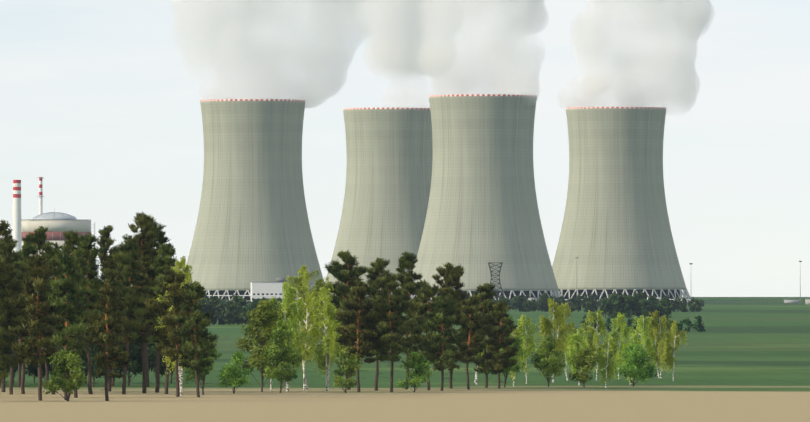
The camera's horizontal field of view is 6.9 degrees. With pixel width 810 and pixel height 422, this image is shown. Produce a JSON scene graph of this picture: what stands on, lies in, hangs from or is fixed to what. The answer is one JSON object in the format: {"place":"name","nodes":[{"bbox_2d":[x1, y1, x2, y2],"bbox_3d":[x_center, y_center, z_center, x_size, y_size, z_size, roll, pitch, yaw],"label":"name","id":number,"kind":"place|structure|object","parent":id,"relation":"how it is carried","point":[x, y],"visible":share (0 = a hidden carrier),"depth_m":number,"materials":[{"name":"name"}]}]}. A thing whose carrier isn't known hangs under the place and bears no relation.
{"place":"outdoors","nodes":[
{"label":"outdoors","id":0,"kind":"place"},
{"bbox_2d":[0,297,809,421],"bbox_3d":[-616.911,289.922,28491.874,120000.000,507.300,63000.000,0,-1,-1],"label":"terrain","id":1,"kind":"structure","parent":0,"point":[743,361],"depth_m":904.96,"materials":[{"name":"green plant"}]},
{"bbox_2d":[0,274,11,362],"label":"pine tree","id":2,"kind":"object","parent":1,"relation":"on","point":[0,325],"visible":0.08,"depth_m":776.56,"materials":[{"name":"green plant"}]},
{"bbox_2d":[0,289,16,387],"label":"pine tree","id":3,"kind":"object","parent":1,"relation":"on","point":[6,340],"visible":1,"depth_m":768.17,"materials":[{"name":"green plant"}]},
{"bbox_2d":[0,219,17,391],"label":"pine tree","id":4,"kind":"object","parent":1,"relation":"on","point":[5,233],"visible":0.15,"depth_m":874.06,"materials":[{"name":"green plant"}]},
{"bbox_2d":[0,240,29,394],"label":"pine tree","id":5,"kind":"object","parent":1,"relation":"on","point":[7,247],"visible":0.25,"depth_m":828.39,"materials":[{"name":"green plant"}]},
{"bbox_2d":[0,252,32,383],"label":"pine tree","id":6,"kind":"object","parent":1,"relation":"on","point":[14,289],"visible":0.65,"depth_m":776.80,"materials":[{"name":"green plant"}]},
{"bbox_2d":[13,180,21,252],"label":"vent stack","id":7,"kind":"object","parent":1,"relation":"on","point":[17,210],"visible":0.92,"depth_m":6340.44,"materials":[{"name":"white paint"}]},
{"bbox_2d":[12,250,28,386],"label":"pine tree","id":8,"kind":"object","parent":1,"relation":"on","point":[19,377],"depth_m":990.09,"materials":[{"name":"brown plant"}]},
{"bbox_2d":[7,337,36,383],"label":"understory bush","id":9,"kind":"object","parent":1,"relation":"on","point":[15,368],"visible":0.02,"depth_m":1039.42,"materials":[{"name":"green plant"}]},
{"bbox_2d":[12,240,49,393],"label":"pine tree","id":10,"kind":"object","parent":1,"relation":"on","point":[27,250],"visible":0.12,"depth_m":838.63,"materials":[{"name":"green plant"}]},
{"bbox_2d":[21,336,50,380],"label":"understory bush","id":11,"kind":"object","parent":1,"relation":"on","point":[27,372],"depth_m":1049.59,"materials":[{"name":"green plant"}]},
{"bbox_2d":[6,254,66,400],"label":"pine tree","id":12,"kind":"object","parent":1,"relation":"on","point":[36,307],"visible":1,"depth_m":709.39,"materials":[{"name":"green plant"}]},
{"bbox_2d":[21,226,53,373],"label":"pine tree","id":13,"kind":"object","parent":1,"relation":"on","point":[38,237],"visible":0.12,"depth_m":898.60,"materials":[{"name":"green plant"}]},
{"bbox_2d":[42,277,59,381],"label":"pine tree","id":14,"kind":"object","parent":1,"relation":"on","point":[47,369],"visible":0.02,"depth_m":998.89,"materials":[{"name":"green plant"}]},
{"bbox_2d":[30,242,76,393],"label":"pine tree","id":15,"kind":"object","parent":1,"relation":"on","point":[52,254],"visible":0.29,"depth_m":833.05,"materials":[{"name":"green plant"}]},
{"bbox_2d":[21,177,90,255],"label":"reactor building","id":16,"kind":"structure","parent":1,"relation":"on","point":[58,223],"depth_m":6468.09,"materials":[{"name":"white paint"}]},
{"bbox_2d":[27,328,86,378],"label":"understory bush","id":17,"kind":"object","parent":1,"relation":"on","point":[34,370],"visible":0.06,"depth_m":1041.09,"materials":[{"name":"green plant"}]},
{"bbox_2d":[41,350,87,400],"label":"bush","id":18,"kind":"object","parent":1,"relation":"on","point":[66,360],"visible":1,"depth_m":698.85,"materials":[{"name":"green plant"}]},
{"bbox_2d":[45,253,90,399],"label":"pine tree","id":19,"kind":"object","parent":1,"relation":"on","point":[67,286],"visible":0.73,"depth_m":719.57,"materials":[{"name":"green plant"}]},
{"bbox_2d":[47,230,92,390],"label":"pine tree","id":20,"kind":"object","parent":1,"relation":"on","point":[71,237],"visible":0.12,"depth_m":878.66,"materials":[{"name":"green plant"}]},
{"bbox_2d":[51,249,93,397],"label":"pine tree","id":21,"kind":"object","parent":1,"relation":"on","point":[80,266],"visible":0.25,"depth_m":768.54,"materials":[{"name":"green plant"}]},
{"bbox_2d":[56,304,94,377],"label":"understory bush","id":22,"kind":"object","parent":1,"relation":"on","point":[78,339],"visible":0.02,"depth_m":1023.42,"materials":[{"name":"green plant"}]},
{"bbox_2d":[76,232,103,393],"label":"pine tree","id":23,"kind":"object","parent":1,"relation":"on","point":[85,250],"visible":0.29,"depth_m":839.13,"materials":[{"name":"green plant"}]},
{"bbox_2d":[68,328,123,386],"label":"understory bush","id":24,"kind":"object","parent":1,"relation":"on","point":[93,350],"visible":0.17,"depth_m":993.75,"materials":[{"name":"green plant"}]},
{"bbox_2d":[82,280,130,400],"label":"pine tree","id":25,"kind":"object","parent":1,"relation":"on","point":[107,338],"visible":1,"depth_m":703.64,"materials":[{"name":"green plant"}]},
{"bbox_2d":[93,225,123,390],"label":"pine tree","id":26,"kind":"object","parent":1,"relation":"on","point":[105,241],"visible":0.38,"depth_m":899.36,"materials":[{"name":"green plant"}]},
{"bbox_2d":[99,260,125,385],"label":"pine tree","id":27,"kind":"object","parent":1,"relation":"on","point":[120,284],"visible":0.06,"depth_m":1009.58,"materials":[{"name":"green plant"}]},
{"bbox_2d":[105,239,151,393],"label":"pine tree","id":28,"kind":"object","parent":1,"relation":"on","point":[131,306],"visible":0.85,"depth_m":838.71,"materials":[{"name":"green plant"}]},
{"bbox_2d":[115,335,155,385],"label":"understory bush","id":29,"kind":"object","parent":1,"relation":"on","point":[135,365],"visible":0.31,"depth_m":1014.38,"materials":[{"name":"green plant"}]},
{"bbox_2d":[109,212,175,392],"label":"pine tree","id":30,"kind":"object","parent":1,"relation":"on","point":[144,238],"visible":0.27,"depth_m":858.14,"materials":[{"name":"green plant"}]},
{"bbox_2d":[122,247,163,386],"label":"pine tree","id":31,"kind":"object","parent":1,"relation":"on","point":[147,368],"depth_m":998.07,"materials":[{"name":"brown plant"}]},
{"bbox_2d":[134,334,164,375],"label":"understory bush","id":32,"kind":"object","parent":1,"relation":"on","point":[150,347],"visible":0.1,"depth_m":1044.48,"materials":[{"name":"green plant"}]},
{"bbox_2d":[136,220,173,392],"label":"pine tree","id":33,"kind":"object","parent":1,"relation":"on","point":[160,238],"visible":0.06,"depth_m":879.41,"materials":[{"name":"green plant"}]},
{"bbox_2d":[139,343,174,377],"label":"understory bush","id":34,"kind":"object","parent":1,"relation":"on","point":[161,369],"visible":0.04,"depth_m":1056.49,"materials":[{"name":"green plant"}]},
{"bbox_2d":[145,242,181,393],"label":"pine tree","id":35,"kind":"object","parent":1,"relation":"on","point":[167,251],"visible":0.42,"depth_m":849.20,"materials":[{"name":"green plant"}]},
{"bbox_2d":[142,269,197,396],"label":"pine tree","id":36,"kind":"object","parent":1,"relation":"on","point":[171,343],"visible":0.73,"depth_m":798.62,"materials":[{"name":"green plant"}]},
{"bbox_2d":[163,359,186,383],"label":"tree","id":37,"kind":"object","parent":1,"relation":"on","point":[170,366],"visible":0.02,"depth_m":1056.24,"materials":[{"name":"green plant"}]},
{"bbox_2d":[155,257,206,395],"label":"birch tree","id":38,"kind":"object","parent":1,"relation":"on","point":[181,264],"visible":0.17,"depth_m":818.90,"materials":[{"name":"green plant"}]},
{"bbox_2d":[172,281,219,396],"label":"pine tree","id":39,"kind":"object","parent":1,"relation":"on","point":[195,292],"visible":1,"depth_m":789.29,"materials":[{"name":"green plant"}]},
{"bbox_2d":[183,339,221,394],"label":"broadleaf tree","id":40,"kind":"object","parent":1,"relation":"on","point":[213,352],"visible":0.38,"depth_m":839.57,"materials":[{"name":"green plant"}]},
{"bbox_2d":[200,293,208,304],"bbox_3d":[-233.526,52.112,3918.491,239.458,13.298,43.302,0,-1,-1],"label":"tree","id":41,"kind":"object","parent":1,"relation":"on","point":[205,297],"visible":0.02,"depth_m":3937.55,"materials":[{"name":"green plant"}]},
{"bbox_2d":[217,351,250,393],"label":"bush","id":42,"kind":"object","parent":1,"relation":"on","point":[236,374],"visible":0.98,"depth_m":858.65,"materials":[{"name":"green plant"}]},
{"bbox_2d":[207,295,281,323],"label":"hedgerow","id":43,"kind":"object","parent":1,"relation":"on","point":[246,308],"depth_m":2845.66,"materials":[{"name":"green plant"}]},
{"bbox_2d":[184,99,322,301],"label":"cooling tower","id":44,"kind":"structure","parent":1,"relation":"on","point":[252,224],"depth_m":5162.81,"materials":[{"name":"concrete"}]},
{"bbox_2d":[236,299,286,391],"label":"broadleaf tree","id":45,"kind":"object","parent":1,"relation":"on","point":[262,314],"visible":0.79,"depth_m":899.40,"materials":[{"name":"green plant"}]},
{"bbox_2d":[190,295,343,324],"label":"hedgerow","id":46,"kind":"object","parent":1,"relation":"on","point":[232,313],"visible":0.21,"depth_m":2781.47,"materials":[{"name":"green plant"}]},
{"bbox_2d":[250,301,283,390],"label":"birch tree","id":47,"kind":"object","parent":1,"relation":"on","point":[278,309],"visible":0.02,"depth_m":914.53,"materials":[{"name":"green plant"}]},
{"bbox_2d":[251,278,286,301],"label":"industrial building","id":48,"kind":"structure","parent":1,"relation":"on","point":[266,288],"depth_m":4951.72,"materials":[{"name":"paint"}]},
{"bbox_2d":[262,319,303,392],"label":"broadleaf tree","id":49,"kind":"object","parent":1,"relation":"on","point":[280,333],"visible":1,"depth_m":879.38,"materials":[{"name":"green plant"}]},
{"bbox_2d":[265,282,316,391],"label":"birch tree","id":50,"kind":"object","parent":1,"relation":"on","point":[292,313],"visible":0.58,"depth_m":899.51,"materials":[{"name":"green plant"}]},
{"bbox_2d":[280,265,343,390],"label":"birch tree","id":51,"kind":"object","parent":1,"relation":"on","point":[303,285],"visible":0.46,"depth_m":929.32,"materials":[{"name":"green plant"}]},
{"bbox_2d":[306,287,345,391],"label":"birch tree","id":52,"kind":"object","parent":1,"relation":"on","point":[331,322],"visible":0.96,"depth_m":908.90,"materials":[{"name":"green plant"}]},
{"bbox_2d":[313,249,368,389],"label":"pine tree","id":53,"kind":"object","parent":1,"relation":"on","point":[346,278],"visible":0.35,"depth_m":949.09,"materials":[{"name":"green plant"}]},
{"bbox_2d":[332,348,361,392],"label":"bush","id":54,"kind":"object","parent":1,"relation":"on","point":[348,365],"visible":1,"depth_m":879.68,"materials":[{"name":"green plant"}]},
{"bbox_2d":[334,279,385,391],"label":"pine tree","id":55,"kind":"object","parent":1,"relation":"on","point":[367,334],"visible":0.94,"depth_m":898.73,"materials":[{"name":"green plant"}]},
{"bbox_2d":[325,107,432,297],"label":"cooling tower","id":56,"kind":"structure","parent":1,"relation":"on","point":[389,151],"depth_m":5429.30,"materials":[{"name":"concrete"}]},
{"bbox_2d":[354,257,407,390],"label":"pine tree","id":57,"kind":"object","parent":1,"relation":"on","point":[376,270],"visible":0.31,"depth_m":928.59,"materials":[{"name":"green plant"}]},
{"bbox_2d":[370,270,416,391],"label":"pine tree","id":58,"kind":"object","parent":1,"relation":"on","point":[392,302],"visible":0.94,"depth_m":898.89,"materials":[{"name":"green plant"}]},
{"bbox_2d":[392,251,426,388],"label":"pine tree","id":59,"kind":"object","parent":1,"relation":"on","point":[408,285],"visible":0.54,"depth_m":959.71,"materials":[{"name":"green plant"}]},
{"bbox_2d":[397,351,432,391],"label":"bush","id":60,"kind":"object","parent":1,"relation":"on","point":[417,361],"visible":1,"depth_m":899.30,"materials":[{"name":"green plant"}]},
{"bbox_2d":[404,283,454,389],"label":"pine tree","id":61,"kind":"object","parent":1,"relation":"on","point":[419,310],"visible":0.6,"depth_m":939.42,"materials":[{"name":"green plant"}]},
{"bbox_2d":[419,293,466,390],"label":"pine tree","id":62,"kind":"object","parent":1,"relation":"on","point":[433,336],"visible":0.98,"depth_m":929.11,"materials":[{"name":"green plant"}]},
{"bbox_2d":[200,297,703,306],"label":"hedgerow","id":63,"kind":"object","parent":1,"relation":"on","point":[570,304],"visible":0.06,"depth_m":4413.92,"materials":[{"name":"green plant"}]},
{"bbox_2d":[96,256,809,304],"bbox_3d":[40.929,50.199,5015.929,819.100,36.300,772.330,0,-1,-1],"label":"yard plant clutter","id":64,"kind":"object","parent":1,"relation":"on","point":[806,301],"visible":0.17,"depth_m":4913.95,"materials":[{"name":"silver metal"}]},
{"bbox_2d":[205,298,701,305],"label":"hedgerow","id":65,"kind":"object","parent":1,"relation":"on","point":[598,302],"visible":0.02,"depth_m":4495.73,"materials":[{"name":"green plant"}]},
{"bbox_2d":[428,262,483,388],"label":"pine tree","id":66,"kind":"object","parent":1,"relation":"on","point":[450,274],"visible":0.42,"depth_m":978.93,"materials":[{"name":"green plant"}]},
{"bbox_2d":[444,295,493,389],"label":"pine tree","id":67,"kind":"object","parent":1,"relation":"on","point":[467,308],"visible":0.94,"depth_m":959.64,"materials":[{"name":"green plant"}]},
{"bbox_2d":[462,336,485,383],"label":"birch tree","id":68,"kind":"object","parent":1,"relation":"on","point":[475,380],"visible":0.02,"depth_m":1050.17,"materials":[{"name":"white plant"}]},
{"bbox_2d":[410,94,560,302],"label":"cooling tower","id":69,"kind":"structure","parent":1,"relation":"on","point":[482,210],"depth_m":5026.86,"materials":[{"name":"concrete"}]},
{"bbox_2d":[471,282,509,387],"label":"pine tree","id":70,"kind":"object","parent":1,"relation":"on","point":[484,291],"visible":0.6,"depth_m":999.79,"materials":[{"name":"green plant"}]},
{"bbox_2d":[487,262,505,299],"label":"lattice mast","id":71,"kind":"object","parent":1,"relation":"on","point":[497,275],"visible":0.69,"depth_m":4698.88,"materials":[{"name":"grey metal"}]},
{"bbox_2d":[481,300,519,388],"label":"pine tree","id":72,"kind":"object","parent":1,"relation":"on","point":[492,343],"visible":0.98,"depth_m":979.20,"materials":[{"name":"green plant"}]},
{"bbox_2d":[485,316,526,387],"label":"broadleaf tree","id":73,"kind":"object","parent":1,"relation":"on","point":[506,370],"visible":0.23,"depth_m":999.86,"materials":[{"name":"green plant"}]},
{"bbox_2d":[501,327,523,386],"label":"birch tree","id":74,"kind":"object","parent":1,"relation":"on","point":[511,335],"visible":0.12,"depth_m":1010.19,"materials":[{"name":"green plant"}]},
{"bbox_2d":[513,314,538,383],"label":"birch tree","id":75,"kind":"object","parent":1,"relation":"on","point":[522,325],"visible":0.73,"depth_m":1059.68,"materials":[{"name":"green plant"}]},
{"bbox_2d":[531,334,565,386],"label":"broadleaf tree","id":76,"kind":"object","parent":1,"relation":"on","point":[553,366],"visible":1,"depth_m":1009.94,"materials":[{"name":"green plant"}]},
{"bbox_2d":[537,298,570,381],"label":"birch tree","id":77,"kind":"object","parent":1,"relation":"on","point":[550,328],"visible":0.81,"depth_m":1080.91,"materials":[{"name":"green plant"}]},
{"bbox_2d":[557,302,576,381],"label":"birch tree","id":78,"kind":"object","parent":1,"relation":"on","point":[571,325],"visible":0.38,"depth_m":1090.25,"materials":[{"name":"green plant"}]},
{"bbox_2d":[565,327,595,384],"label":"birch tree","id":79,"kind":"object","parent":1,"relation":"on","point":[576,338],"visible":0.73,"depth_m":1039.83,"materials":[{"name":"green plant"}]},
{"bbox_2d":[569,346,599,387],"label":"bush","id":80,"kind":"object","parent":1,"relation":"on","point":[586,356],"visible":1,"depth_m":1000.53,"materials":[{"name":"green plant"}]},
{"bbox_2d":[581,309,608,379],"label":"birch tree","id":81,"kind":"object","parent":1,"relation":"on","point":[594,335],"visible":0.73,"depth_m":1120.47,"materials":[{"name":"green plant"}]},
{"bbox_2d":[492,293,701,311],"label":"hedgerow","id":82,"kind":"object","parent":1,"relation":"on","point":[521,303],"visible":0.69,"depth_m":3722.61,"materials":[{"name":"green plant"}]},
{"bbox_2d":[594,336,618,387],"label":"birch tree","id":83,"kind":"object","parent":1,"relation":"on","point":[604,358],"visible":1,"depth_m":1001.06,"materials":[{"name":"green plant"}]},
{"bbox_2d":[605,312,633,379],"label":"birch tree","id":84,"kind":"object","parent":1,"relation":"on","point":[624,332],"visible":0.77,"depth_m":1130.82,"materials":[{"name":"green plant"}]},
{"bbox_2d":[552,107,690,300],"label":"cooling tower","id":85,"kind":"structure","parent":1,"relation":"on","point":[616,237],"depth_m":5400.87,"materials":[{"name":"concrete"}]},
{"bbox_2d":[614,335,647,384],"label":"birch tree","id":86,"kind":"object","parent":1,"relation":"on","point":[637,342],"visible":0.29,"depth_m":1050.57,"materials":[{"name":"green plant"}]},
{"bbox_2d":[599,290,665,316],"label":"hedgerow","id":87,"kind":"object","parent":1,"relation":"on","point":[640,296],"visible":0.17,"depth_m":3148.19,"materials":[{"name":"green plant"}]},
{"bbox_2d":[601,294,673,317],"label":"hedgerow","id":88,"kind":"object","parent":1,"relation":"on","point":[611,306],"visible":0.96,"depth_m":3080.51,"materials":[{"name":"green plant"}]},
{"bbox_2d":[616,343,658,386],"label":"bush","id":89,"kind":"object","parent":1,"relation":"on","point":[635,367],"visible":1,"depth_m":1019.96,"materials":[{"name":"green plant"}]},
{"bbox_2d":[628,315,655,379],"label":"birch tree","id":90,"kind":"object","parent":1,"relation":"on","point":[647,344],"visible":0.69,"depth_m":1110.72,"materials":[{"name":"green plant"}]},
{"bbox_2d":[580,314,705,331],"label":"hedgerow","id":91,"kind":"object","parent":1,"relation":"on","point":[698,325],"visible":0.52,"depth_m":2424.86,"materials":[{"name":"green plant"}]},
{"bbox_2d":[646,310,673,377],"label":"birch tree","id":92,"kind":"object","parent":1,"relation":"on","point":[660,333],"visible":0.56,"depth_m":1150.64,"materials":[{"name":"green plant"}]},
{"bbox_2d":[656,320,687,380],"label":"birch tree","id":93,"kind":"object","parent":1,"relation":"on","point":[668,349],"visible":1,"depth_m":1100.58,"materials":[{"name":"green plant"}]},
{"bbox_2d":[0,0,809,296],"label":"sky","id":94,"kind":"structure","parent":0,"point":[100,99],"materials":[{"name":"white"}]}
]}

